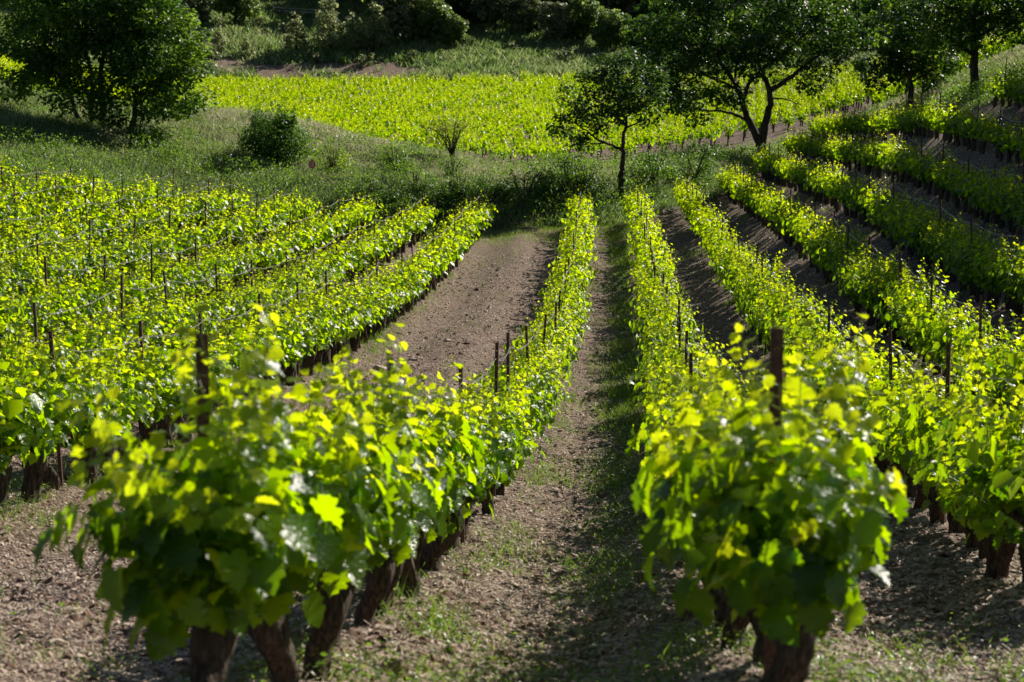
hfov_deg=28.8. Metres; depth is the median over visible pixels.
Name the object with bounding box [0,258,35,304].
grapevine
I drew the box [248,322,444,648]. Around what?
grapevine
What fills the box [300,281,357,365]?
grapevine
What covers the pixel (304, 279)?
grapevine
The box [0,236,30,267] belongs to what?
grapevine
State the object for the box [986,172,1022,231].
grapevine
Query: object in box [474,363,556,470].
grapevine
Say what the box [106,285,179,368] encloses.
grapevine
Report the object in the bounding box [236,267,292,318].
grapevine
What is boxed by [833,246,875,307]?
grapevine
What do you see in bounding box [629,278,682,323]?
grapevine
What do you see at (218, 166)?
bramble patch
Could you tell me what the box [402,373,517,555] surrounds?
grapevine
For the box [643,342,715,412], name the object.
grapevine
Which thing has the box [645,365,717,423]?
grapevine
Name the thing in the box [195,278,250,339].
grapevine
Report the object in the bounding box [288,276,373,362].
grapevine
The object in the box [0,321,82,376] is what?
grapevine
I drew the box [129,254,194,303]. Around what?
grapevine
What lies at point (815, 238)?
grapevine
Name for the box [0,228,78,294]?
grapevine
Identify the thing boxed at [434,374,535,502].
grapevine
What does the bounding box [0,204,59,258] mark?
grapevine
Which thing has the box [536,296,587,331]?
grapevine
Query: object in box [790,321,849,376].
grapevine
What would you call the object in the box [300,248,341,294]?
grapevine
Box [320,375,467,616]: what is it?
grapevine
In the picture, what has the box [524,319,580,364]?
grapevine
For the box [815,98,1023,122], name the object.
trellis wire
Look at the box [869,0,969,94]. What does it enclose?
bank tree
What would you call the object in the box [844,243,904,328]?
grapevine
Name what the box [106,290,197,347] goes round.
grapevine
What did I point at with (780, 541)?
grapevine
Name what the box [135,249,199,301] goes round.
grapevine
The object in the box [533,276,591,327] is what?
grapevine
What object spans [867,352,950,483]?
grapevine
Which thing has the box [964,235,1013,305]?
grapevine
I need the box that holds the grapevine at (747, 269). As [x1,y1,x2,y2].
[725,254,767,310]
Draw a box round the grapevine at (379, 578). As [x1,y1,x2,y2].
[302,375,455,626]
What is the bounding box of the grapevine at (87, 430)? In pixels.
[54,347,148,484]
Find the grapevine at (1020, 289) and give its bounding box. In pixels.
[1003,261,1023,304]
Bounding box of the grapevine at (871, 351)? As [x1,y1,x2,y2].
[802,328,886,394]
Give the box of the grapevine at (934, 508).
[863,336,996,522]
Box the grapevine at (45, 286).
[0,276,62,338]
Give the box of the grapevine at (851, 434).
[651,313,897,662]
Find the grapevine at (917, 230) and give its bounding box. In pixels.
[898,203,961,270]
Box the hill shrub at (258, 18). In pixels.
[250,16,265,25]
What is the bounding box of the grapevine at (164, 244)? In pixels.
[140,230,176,272]
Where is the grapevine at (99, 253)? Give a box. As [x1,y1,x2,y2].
[62,231,123,280]
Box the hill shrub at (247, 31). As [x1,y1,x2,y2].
[240,27,252,33]
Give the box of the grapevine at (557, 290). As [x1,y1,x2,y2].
[539,272,590,308]
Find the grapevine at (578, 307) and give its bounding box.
[541,291,590,319]
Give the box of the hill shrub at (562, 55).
[556,48,574,60]
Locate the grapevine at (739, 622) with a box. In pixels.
[634,365,824,652]
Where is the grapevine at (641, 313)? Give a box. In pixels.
[634,292,692,338]
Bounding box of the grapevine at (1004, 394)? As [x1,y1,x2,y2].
[989,320,1023,401]
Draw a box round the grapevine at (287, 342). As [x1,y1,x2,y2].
[191,304,291,410]
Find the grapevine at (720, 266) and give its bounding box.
[714,249,771,289]
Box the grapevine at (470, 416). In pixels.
[435,385,519,489]
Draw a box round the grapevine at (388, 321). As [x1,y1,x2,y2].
[357,264,418,327]
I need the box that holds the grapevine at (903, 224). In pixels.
[891,198,937,259]
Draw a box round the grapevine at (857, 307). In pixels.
[833,249,873,315]
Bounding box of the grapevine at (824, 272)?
[803,225,840,277]
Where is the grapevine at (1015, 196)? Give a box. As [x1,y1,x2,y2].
[998,174,1023,222]
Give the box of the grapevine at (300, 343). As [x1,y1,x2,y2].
[241,299,318,386]
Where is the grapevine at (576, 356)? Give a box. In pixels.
[510,327,578,382]
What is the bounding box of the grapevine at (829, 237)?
[812,219,872,284]
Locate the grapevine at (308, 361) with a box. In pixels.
[284,283,347,375]
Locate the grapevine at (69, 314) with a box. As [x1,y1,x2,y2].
[34,277,92,336]
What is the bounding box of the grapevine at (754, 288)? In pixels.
[733,262,795,339]
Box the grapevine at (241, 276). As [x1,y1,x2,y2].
[205,243,258,289]
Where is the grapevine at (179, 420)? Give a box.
[138,318,240,442]
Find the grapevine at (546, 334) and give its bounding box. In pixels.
[517,318,575,351]
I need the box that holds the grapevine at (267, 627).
[131,327,413,681]
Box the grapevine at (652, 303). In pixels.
[634,285,690,325]
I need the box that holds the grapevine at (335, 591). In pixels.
[235,363,435,681]
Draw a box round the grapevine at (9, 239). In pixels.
[0,218,45,259]
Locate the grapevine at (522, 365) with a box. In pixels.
[484,344,570,407]
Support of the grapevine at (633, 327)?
on the ground at (670, 220)
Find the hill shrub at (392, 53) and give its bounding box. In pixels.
[388,51,399,58]
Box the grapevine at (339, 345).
[303,281,372,358]
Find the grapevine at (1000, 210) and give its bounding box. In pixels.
[981,170,1023,236]
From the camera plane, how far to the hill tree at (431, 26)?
278.88 m
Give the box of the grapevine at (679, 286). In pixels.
[636,265,681,302]
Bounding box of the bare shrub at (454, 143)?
[423,115,477,158]
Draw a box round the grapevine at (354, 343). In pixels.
[340,279,390,352]
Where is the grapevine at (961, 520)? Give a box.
[905,386,1023,558]
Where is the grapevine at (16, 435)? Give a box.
[0,345,84,514]
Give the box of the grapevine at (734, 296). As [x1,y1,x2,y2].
[724,278,766,330]
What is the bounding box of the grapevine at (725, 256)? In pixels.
[710,243,765,285]
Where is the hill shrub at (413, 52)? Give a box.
[404,50,419,60]
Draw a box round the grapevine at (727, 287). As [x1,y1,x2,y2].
[718,259,776,321]
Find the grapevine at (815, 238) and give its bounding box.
[801,212,860,283]
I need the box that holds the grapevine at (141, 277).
[96,258,171,306]
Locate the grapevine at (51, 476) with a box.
[1,325,120,490]
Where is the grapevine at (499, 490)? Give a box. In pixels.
[465,378,554,495]
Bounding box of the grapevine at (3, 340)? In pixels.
[0,315,68,380]
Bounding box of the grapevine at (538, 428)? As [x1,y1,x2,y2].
[464,373,548,472]
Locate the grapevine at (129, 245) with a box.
[92,218,147,283]
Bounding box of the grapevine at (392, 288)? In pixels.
[364,268,411,330]
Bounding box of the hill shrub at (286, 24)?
[275,20,290,32]
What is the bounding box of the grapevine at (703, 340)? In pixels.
[641,322,723,380]
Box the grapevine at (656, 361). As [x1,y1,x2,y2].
[638,338,715,394]
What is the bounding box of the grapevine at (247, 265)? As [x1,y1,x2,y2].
[216,234,264,288]
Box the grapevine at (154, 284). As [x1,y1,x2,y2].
[120,270,177,315]
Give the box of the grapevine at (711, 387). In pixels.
[645,370,742,450]
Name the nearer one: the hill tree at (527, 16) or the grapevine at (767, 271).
the grapevine at (767, 271)
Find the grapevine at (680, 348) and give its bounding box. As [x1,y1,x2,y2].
[637,341,699,399]
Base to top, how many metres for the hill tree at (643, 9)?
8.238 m
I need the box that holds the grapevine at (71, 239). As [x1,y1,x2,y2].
[47,221,80,258]
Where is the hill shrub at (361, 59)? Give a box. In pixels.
[356,52,376,66]
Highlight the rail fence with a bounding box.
[275,7,317,15]
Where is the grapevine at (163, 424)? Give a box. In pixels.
[92,313,227,448]
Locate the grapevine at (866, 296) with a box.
[850,248,919,335]
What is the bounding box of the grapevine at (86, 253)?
[61,234,115,286]
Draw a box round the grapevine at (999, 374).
[964,333,1023,436]
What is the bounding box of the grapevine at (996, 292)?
[958,229,1021,310]
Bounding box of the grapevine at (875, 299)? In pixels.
[856,254,923,343]
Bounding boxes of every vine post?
[1,167,3,211]
[13,186,16,226]
[33,302,37,352]
[36,234,38,265]
[44,256,48,343]
[48,331,62,485]
[55,179,56,205]
[85,196,87,232]
[89,220,90,253]
[104,255,105,323]
[117,192,121,221]
[120,275,123,330]
[121,172,122,196]
[132,215,135,276]
[139,321,146,438]
[151,244,152,282]
[163,271,167,315]
[169,207,170,231]
[195,239,196,264]
[195,332,209,436]
[198,312,202,332]
[215,264,217,302]
[226,229,229,282]
[250,259,253,322]
[256,193,257,218]
[258,226,260,263]
[258,294,260,343]
[285,251,286,281]
[287,212,290,263]
[296,282,298,376]
[304,212,306,260]
[325,271,330,361]
[338,194,339,243]
[352,272,360,348]
[375,255,377,289]
[387,359,392,606]
[401,252,402,315]
[432,231,433,289]
[458,363,464,543]
[493,342,498,496]
[506,333,509,390]
[525,325,528,365]
[542,314,546,346]
[554,302,556,382]
[557,290,560,319]
[564,264,565,295]
[651,251,652,270]
[653,261,655,281]
[676,299,680,335]
[678,316,680,353]
[684,331,687,367]
[689,353,692,399]
[761,258,762,282]
[763,327,783,676]
[806,285,809,316]
[814,203,815,267]
[826,306,830,352]
[847,225,848,252]
[867,173,869,227]
[868,236,869,261]
[888,330,892,390]
[898,251,900,329]
[903,130,904,181]
[930,276,932,316]
[938,92,940,139]
[939,200,941,231]
[940,343,950,523]
[941,144,943,199]
[966,157,969,213]
[970,216,971,249]
[974,100,979,150]
[979,296,981,347]
[991,162,995,222]
[1012,226,1017,309]
[1018,116,1022,168]
[1020,167,1023,235]
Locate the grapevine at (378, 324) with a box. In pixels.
[360,270,409,335]
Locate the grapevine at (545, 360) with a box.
[480,340,565,392]
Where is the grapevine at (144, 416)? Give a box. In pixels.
[73,337,181,464]
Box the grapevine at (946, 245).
[932,215,975,286]
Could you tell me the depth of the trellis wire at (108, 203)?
60.73 m
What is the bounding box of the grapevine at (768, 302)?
[746,270,822,348]
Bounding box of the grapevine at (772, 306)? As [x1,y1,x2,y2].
[749,282,801,349]
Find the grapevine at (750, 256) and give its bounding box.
[721,244,770,304]
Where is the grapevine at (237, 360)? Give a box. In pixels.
[192,320,253,402]
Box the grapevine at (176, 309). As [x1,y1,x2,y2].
[142,281,218,348]
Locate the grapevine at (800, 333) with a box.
[777,301,846,402]
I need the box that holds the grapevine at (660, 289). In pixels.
[635,274,681,313]
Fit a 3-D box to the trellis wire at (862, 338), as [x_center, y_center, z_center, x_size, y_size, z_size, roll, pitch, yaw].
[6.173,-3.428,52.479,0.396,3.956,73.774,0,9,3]
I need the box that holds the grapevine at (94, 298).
[63,271,116,334]
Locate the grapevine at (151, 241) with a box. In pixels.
[101,225,162,277]
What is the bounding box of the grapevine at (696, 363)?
[648,352,712,416]
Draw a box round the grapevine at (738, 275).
[725,252,764,306]
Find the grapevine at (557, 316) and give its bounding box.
[533,305,583,351]
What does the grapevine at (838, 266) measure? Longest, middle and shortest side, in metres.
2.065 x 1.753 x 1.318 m
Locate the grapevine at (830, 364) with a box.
[810,324,898,437]
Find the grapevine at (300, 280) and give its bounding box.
[272,262,321,313]
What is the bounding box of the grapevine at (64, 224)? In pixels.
[41,203,95,248]
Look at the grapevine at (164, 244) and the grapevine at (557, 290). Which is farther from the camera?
the grapevine at (164, 244)
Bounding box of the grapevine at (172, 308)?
[112,286,194,348]
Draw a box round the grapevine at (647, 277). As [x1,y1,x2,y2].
[634,266,673,300]
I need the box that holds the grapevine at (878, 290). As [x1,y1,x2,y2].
[866,267,905,322]
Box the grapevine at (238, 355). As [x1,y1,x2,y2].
[182,329,257,407]
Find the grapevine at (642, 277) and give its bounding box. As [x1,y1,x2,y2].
[632,263,672,298]
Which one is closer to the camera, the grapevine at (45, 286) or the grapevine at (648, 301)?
the grapevine at (45, 286)
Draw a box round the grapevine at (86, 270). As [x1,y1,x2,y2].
[39,235,100,290]
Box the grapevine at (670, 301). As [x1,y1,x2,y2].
[648,286,691,328]
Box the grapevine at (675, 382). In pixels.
[642,351,757,422]
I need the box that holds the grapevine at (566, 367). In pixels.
[510,337,570,392]
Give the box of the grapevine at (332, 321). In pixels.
[252,290,336,376]
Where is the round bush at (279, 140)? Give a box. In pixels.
[237,102,321,164]
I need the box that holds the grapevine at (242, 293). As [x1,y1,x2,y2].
[213,268,282,326]
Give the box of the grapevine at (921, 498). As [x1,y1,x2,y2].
[866,360,1000,509]
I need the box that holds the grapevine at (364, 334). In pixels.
[330,272,396,343]
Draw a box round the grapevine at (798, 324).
[766,304,826,364]
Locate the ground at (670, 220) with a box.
[0,0,1023,681]
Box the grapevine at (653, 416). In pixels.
[640,365,732,456]
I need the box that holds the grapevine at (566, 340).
[515,309,576,366]
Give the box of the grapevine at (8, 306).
[0,271,40,345]
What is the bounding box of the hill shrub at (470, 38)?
[457,35,475,45]
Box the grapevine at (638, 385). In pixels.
[632,343,732,421]
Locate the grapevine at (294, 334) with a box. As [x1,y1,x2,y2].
[220,309,302,378]
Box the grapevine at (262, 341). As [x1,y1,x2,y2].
[214,305,285,396]
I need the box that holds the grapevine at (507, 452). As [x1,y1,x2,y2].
[418,395,519,537]
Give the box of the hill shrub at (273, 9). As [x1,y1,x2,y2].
[270,5,283,14]
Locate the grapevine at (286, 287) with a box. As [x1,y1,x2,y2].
[238,267,300,321]
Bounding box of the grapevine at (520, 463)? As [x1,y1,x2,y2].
[435,372,543,514]
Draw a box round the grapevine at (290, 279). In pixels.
[261,259,312,316]
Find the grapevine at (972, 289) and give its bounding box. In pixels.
[945,236,984,297]
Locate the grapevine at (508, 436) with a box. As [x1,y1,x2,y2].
[413,372,525,550]
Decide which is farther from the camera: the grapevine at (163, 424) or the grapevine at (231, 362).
the grapevine at (231, 362)
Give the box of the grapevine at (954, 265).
[934,216,991,291]
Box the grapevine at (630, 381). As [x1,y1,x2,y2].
[624,350,701,408]
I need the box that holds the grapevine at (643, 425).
[630,371,744,461]
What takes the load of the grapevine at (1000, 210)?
on the ground at (670, 220)
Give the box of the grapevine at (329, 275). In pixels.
[298,249,344,301]
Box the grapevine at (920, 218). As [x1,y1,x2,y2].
[899,200,952,264]
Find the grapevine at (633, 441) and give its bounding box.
[625,363,746,499]
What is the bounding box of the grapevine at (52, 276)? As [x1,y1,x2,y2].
[5,245,64,294]
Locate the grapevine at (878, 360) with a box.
[808,335,927,445]
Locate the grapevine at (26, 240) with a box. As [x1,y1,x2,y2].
[0,221,40,273]
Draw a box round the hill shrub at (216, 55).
[205,50,221,59]
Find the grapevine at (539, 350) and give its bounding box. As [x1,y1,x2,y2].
[499,330,568,378]
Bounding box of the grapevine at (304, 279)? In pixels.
[272,261,318,313]
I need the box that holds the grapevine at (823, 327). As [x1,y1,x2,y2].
[767,292,851,363]
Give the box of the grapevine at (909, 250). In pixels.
[880,202,930,256]
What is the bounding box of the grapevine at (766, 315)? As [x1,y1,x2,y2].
[745,273,823,366]
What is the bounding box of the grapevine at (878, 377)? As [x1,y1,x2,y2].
[822,340,922,467]
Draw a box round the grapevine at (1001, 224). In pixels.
[979,163,1020,229]
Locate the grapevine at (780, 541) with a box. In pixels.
[630,341,909,681]
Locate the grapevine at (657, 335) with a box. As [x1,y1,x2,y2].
[643,311,701,354]
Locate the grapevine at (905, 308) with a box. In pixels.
[873,258,954,360]
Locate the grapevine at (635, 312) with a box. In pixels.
[634,295,686,335]
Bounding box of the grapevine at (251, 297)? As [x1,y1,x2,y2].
[200,272,273,333]
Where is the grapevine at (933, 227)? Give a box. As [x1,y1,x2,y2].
[917,208,974,276]
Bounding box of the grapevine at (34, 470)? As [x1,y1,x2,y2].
[0,307,108,502]
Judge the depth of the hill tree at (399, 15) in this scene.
278.85 m
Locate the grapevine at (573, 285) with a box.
[537,269,588,303]
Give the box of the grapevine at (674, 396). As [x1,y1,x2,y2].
[657,371,737,421]
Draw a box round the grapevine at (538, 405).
[457,367,560,481]
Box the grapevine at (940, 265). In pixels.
[916,214,967,271]
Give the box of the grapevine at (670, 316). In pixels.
[635,291,703,346]
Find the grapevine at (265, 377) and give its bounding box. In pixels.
[216,292,308,380]
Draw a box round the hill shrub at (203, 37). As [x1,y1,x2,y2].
[196,31,211,43]
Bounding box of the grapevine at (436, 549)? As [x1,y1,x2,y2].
[416,374,510,571]
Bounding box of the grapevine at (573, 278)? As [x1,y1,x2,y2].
[545,260,587,294]
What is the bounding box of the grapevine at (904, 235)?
[892,199,949,262]
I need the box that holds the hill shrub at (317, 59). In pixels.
[310,52,325,63]
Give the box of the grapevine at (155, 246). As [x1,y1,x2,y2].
[127,228,175,271]
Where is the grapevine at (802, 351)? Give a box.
[783,320,844,401]
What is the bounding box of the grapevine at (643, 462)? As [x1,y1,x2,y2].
[640,402,695,518]
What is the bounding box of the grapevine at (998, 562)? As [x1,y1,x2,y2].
[913,388,1023,578]
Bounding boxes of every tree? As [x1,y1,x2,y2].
[0,0,217,131]
[171,0,213,25]
[207,0,262,22]
[209,23,227,50]
[239,36,254,55]
[282,6,308,49]
[311,0,345,48]
[338,8,366,50]
[357,1,392,50]
[359,0,411,30]
[372,0,427,39]
[404,0,453,44]
[427,0,457,15]
[436,13,468,46]
[449,0,476,19]
[465,0,525,29]
[507,0,543,33]
[535,1,573,41]
[540,0,569,15]
[546,44,671,200]
[561,0,606,41]
[585,0,641,18]
[590,8,631,50]
[622,11,664,53]
[623,0,876,153]
[630,0,648,21]
[634,0,680,22]
[656,8,684,54]
[686,16,722,47]
[716,0,740,22]
[720,7,757,48]
[732,0,747,10]
[743,0,786,46]
[776,6,814,48]
[808,4,844,42]
[834,0,875,42]
[854,0,968,107]
[862,0,888,25]
[865,0,1023,93]
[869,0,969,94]
[882,4,985,80]
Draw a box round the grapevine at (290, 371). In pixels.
[262,295,328,385]
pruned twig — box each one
[473,577,497,582]
[519,596,549,604]
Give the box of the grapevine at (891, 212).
[889,189,933,250]
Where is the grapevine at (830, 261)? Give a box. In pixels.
[814,227,862,288]
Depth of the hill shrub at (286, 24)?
286.26 m
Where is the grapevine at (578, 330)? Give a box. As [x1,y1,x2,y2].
[523,301,589,337]
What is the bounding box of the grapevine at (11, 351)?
[0,329,37,373]
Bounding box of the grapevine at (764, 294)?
[747,271,804,320]
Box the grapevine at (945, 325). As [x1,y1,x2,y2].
[920,296,1001,384]
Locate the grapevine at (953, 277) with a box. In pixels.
[922,225,976,282]
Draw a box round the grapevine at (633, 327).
[624,298,694,352]
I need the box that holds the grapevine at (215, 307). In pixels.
[176,290,233,341]
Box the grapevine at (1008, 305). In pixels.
[974,229,1023,310]
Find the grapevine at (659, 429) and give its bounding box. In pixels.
[649,380,782,472]
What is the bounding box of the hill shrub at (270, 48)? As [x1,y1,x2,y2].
[264,44,272,50]
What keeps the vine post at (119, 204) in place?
on the ground at (670, 220)
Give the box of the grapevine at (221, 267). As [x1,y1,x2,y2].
[180,250,223,300]
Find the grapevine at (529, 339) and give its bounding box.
[505,319,576,362]
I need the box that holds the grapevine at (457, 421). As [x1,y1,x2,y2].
[324,336,486,597]
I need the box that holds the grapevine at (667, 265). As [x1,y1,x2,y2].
[630,249,679,290]
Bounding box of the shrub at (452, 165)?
[438,155,466,175]
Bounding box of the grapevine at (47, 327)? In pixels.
[13,265,83,344]
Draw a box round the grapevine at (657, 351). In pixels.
[634,324,708,379]
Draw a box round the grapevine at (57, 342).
[12,320,100,383]
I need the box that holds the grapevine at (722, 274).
[709,242,755,303]
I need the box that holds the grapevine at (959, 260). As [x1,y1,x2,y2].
[940,220,1017,302]
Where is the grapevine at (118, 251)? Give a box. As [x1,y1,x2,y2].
[61,224,137,294]
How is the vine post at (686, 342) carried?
on the ground at (670, 220)
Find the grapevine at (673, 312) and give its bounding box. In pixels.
[635,290,696,342]
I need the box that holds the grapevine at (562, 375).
[477,348,570,451]
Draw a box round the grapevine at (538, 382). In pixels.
[469,359,563,425]
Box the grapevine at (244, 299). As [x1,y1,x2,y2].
[201,280,263,335]
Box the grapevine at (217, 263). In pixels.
[176,241,238,299]
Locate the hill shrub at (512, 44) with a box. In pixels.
[505,41,520,50]
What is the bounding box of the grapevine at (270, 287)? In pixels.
[236,270,294,313]
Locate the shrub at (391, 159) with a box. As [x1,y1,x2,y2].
[378,141,417,173]
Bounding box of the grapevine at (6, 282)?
[0,263,19,298]
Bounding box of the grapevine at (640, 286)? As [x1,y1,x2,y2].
[632,275,686,305]
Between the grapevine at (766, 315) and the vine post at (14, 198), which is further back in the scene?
the vine post at (14, 198)
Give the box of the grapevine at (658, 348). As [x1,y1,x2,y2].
[638,320,689,372]
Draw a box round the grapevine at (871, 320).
[838,248,896,326]
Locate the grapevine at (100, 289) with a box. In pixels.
[52,252,135,333]
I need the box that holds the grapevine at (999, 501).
[932,363,1023,582]
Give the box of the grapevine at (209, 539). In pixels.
[32,288,343,681]
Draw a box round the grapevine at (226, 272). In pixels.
[180,240,237,290]
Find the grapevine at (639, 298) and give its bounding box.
[632,277,682,311]
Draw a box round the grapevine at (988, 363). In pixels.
[984,318,1023,410]
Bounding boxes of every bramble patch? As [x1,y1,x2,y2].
[86,122,136,153]
[121,111,173,145]
[151,142,194,159]
[200,153,237,173]
[328,175,382,206]
[361,173,400,206]
[375,187,424,216]
[397,171,436,192]
[399,182,438,204]
[416,181,460,212]
[430,179,469,200]
[443,170,479,196]
[459,173,500,200]
[485,175,516,198]
[487,165,555,211]
[532,173,565,198]
[540,154,593,185]
[567,163,613,192]
[625,148,681,185]
[662,162,688,184]
[667,144,720,182]
[682,138,729,164]
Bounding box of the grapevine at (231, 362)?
[160,323,236,431]
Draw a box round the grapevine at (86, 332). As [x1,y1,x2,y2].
[41,306,133,374]
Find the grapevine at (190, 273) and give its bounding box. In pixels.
[155,254,214,299]
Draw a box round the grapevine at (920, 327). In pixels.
[907,295,989,379]
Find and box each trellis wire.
[0,173,171,197]
[0,184,231,220]
[0,193,289,252]
[3,169,69,174]
[42,198,422,314]
[50,196,365,271]
[59,197,480,352]
[209,191,580,397]
[637,188,783,382]
[688,179,1023,380]
[729,164,978,307]
[760,143,1015,236]
[794,129,1022,175]
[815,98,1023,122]
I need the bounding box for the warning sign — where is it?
[308,160,315,180]
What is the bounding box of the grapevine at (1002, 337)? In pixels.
[951,310,1023,418]
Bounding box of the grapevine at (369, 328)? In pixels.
[346,269,405,339]
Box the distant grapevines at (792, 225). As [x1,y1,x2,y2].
[0,23,1023,499]
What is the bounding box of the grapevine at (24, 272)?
[0,240,46,298]
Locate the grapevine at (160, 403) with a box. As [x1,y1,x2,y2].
[80,319,195,456]
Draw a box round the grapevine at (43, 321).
[0,285,54,352]
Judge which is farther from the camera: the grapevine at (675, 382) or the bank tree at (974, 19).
the bank tree at (974, 19)
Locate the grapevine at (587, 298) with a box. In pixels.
[543,281,588,317]
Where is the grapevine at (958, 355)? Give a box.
[943,326,993,417]
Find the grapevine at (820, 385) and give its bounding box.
[810,323,902,437]
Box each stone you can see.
[372,365,385,369]
[407,357,417,360]
[526,562,536,565]
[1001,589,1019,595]
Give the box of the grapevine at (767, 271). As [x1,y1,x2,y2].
[730,249,795,315]
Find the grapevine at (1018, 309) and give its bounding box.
[987,242,1023,317]
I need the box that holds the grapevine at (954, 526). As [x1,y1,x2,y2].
[890,350,1021,533]
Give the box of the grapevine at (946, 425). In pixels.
[898,347,1023,547]
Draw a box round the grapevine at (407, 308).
[392,257,431,312]
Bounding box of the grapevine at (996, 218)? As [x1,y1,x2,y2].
[969,164,1010,225]
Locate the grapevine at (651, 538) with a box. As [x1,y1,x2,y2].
[638,323,892,681]
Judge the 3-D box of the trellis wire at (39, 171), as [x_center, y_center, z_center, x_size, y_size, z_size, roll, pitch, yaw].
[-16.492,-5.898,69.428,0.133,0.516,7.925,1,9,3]
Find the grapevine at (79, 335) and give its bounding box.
[38,302,128,372]
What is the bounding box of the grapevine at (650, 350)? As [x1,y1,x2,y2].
[636,319,711,382]
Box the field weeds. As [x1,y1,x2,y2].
[0,101,1023,681]
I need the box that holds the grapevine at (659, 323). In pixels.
[639,312,701,349]
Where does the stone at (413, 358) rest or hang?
on the ground at (670, 220)
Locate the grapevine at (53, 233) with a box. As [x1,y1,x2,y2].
[20,212,70,259]
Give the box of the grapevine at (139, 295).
[107,268,151,319]
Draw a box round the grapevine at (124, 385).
[49,333,167,474]
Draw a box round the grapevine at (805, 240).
[802,220,835,255]
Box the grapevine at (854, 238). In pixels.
[815,219,871,285]
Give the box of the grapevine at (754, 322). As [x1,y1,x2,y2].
[737,281,800,352]
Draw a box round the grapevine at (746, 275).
[729,254,774,297]
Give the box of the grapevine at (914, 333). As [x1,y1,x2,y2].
[898,288,974,375]
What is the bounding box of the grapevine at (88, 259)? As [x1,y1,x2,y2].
[32,234,94,293]
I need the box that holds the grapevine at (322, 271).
[276,247,336,307]
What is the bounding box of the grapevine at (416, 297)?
[383,257,431,315]
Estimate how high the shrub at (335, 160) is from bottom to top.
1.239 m
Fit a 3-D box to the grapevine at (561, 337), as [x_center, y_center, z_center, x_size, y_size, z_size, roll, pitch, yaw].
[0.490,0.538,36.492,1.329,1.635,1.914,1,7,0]
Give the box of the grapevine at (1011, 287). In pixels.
[998,238,1023,320]
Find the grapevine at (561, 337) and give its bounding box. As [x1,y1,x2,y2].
[503,325,574,367]
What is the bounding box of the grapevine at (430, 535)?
[394,405,486,582]
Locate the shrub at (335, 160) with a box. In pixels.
[317,148,355,170]
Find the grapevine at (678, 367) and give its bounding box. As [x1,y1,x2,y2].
[633,346,722,402]
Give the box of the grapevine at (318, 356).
[280,290,351,365]
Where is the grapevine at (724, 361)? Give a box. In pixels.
[650,359,787,509]
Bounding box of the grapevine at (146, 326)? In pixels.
[71,304,167,365]
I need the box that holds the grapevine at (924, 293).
[877,265,951,354]
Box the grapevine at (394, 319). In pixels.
[361,255,425,322]
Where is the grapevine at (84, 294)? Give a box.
[31,269,113,335]
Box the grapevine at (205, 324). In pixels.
[154,288,224,344]
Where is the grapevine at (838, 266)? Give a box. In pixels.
[826,239,866,297]
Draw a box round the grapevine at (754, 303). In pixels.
[735,273,785,344]
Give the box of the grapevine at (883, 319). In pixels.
[870,258,937,347]
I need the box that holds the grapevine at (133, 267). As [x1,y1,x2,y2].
[110,230,153,278]
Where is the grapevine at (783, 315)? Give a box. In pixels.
[753,281,833,372]
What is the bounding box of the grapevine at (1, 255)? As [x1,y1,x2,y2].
[0,240,10,262]
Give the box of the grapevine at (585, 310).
[543,285,592,327]
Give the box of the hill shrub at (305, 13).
[301,12,311,18]
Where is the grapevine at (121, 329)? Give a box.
[45,307,144,365]
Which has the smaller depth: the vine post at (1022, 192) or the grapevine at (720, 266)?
the vine post at (1022, 192)
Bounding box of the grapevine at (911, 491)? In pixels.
[869,352,964,497]
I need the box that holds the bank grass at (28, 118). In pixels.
[0,44,1023,232]
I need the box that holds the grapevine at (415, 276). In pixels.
[369,251,426,317]
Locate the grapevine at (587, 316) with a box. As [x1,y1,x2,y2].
[538,295,591,344]
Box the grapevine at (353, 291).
[313,267,385,348]
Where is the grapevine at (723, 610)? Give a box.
[634,354,790,631]
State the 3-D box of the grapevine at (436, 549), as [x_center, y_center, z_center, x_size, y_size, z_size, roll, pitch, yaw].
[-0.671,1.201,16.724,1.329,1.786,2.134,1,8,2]
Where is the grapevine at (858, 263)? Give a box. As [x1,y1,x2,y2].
[838,243,887,314]
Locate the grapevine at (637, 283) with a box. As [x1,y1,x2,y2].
[624,261,677,302]
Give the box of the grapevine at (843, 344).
[802,324,886,428]
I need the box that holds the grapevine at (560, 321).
[532,303,581,342]
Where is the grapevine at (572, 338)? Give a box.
[519,301,583,358]
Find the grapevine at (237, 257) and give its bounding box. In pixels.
[192,234,251,294]
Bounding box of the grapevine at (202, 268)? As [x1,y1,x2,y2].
[154,245,215,305]
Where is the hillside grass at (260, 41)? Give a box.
[0,0,1022,83]
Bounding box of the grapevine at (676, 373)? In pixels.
[644,358,726,394]
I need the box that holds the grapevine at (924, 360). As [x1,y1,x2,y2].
[887,284,963,367]
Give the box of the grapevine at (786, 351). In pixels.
[783,323,875,401]
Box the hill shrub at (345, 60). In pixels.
[341,57,351,63]
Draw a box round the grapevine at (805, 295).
[756,284,840,376]
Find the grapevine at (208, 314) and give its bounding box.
[167,284,235,347]
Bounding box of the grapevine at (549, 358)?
[489,338,570,399]
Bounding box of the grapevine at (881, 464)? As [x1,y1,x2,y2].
[837,339,927,474]
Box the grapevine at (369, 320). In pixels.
[320,279,378,355]
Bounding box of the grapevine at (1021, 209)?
[1006,183,1023,230]
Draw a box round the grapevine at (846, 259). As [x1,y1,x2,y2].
[831,242,874,302]
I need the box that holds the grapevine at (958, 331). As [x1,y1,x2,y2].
[921,299,1014,399]
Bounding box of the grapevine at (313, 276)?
[270,247,327,310]
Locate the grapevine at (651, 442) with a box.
[645,373,728,455]

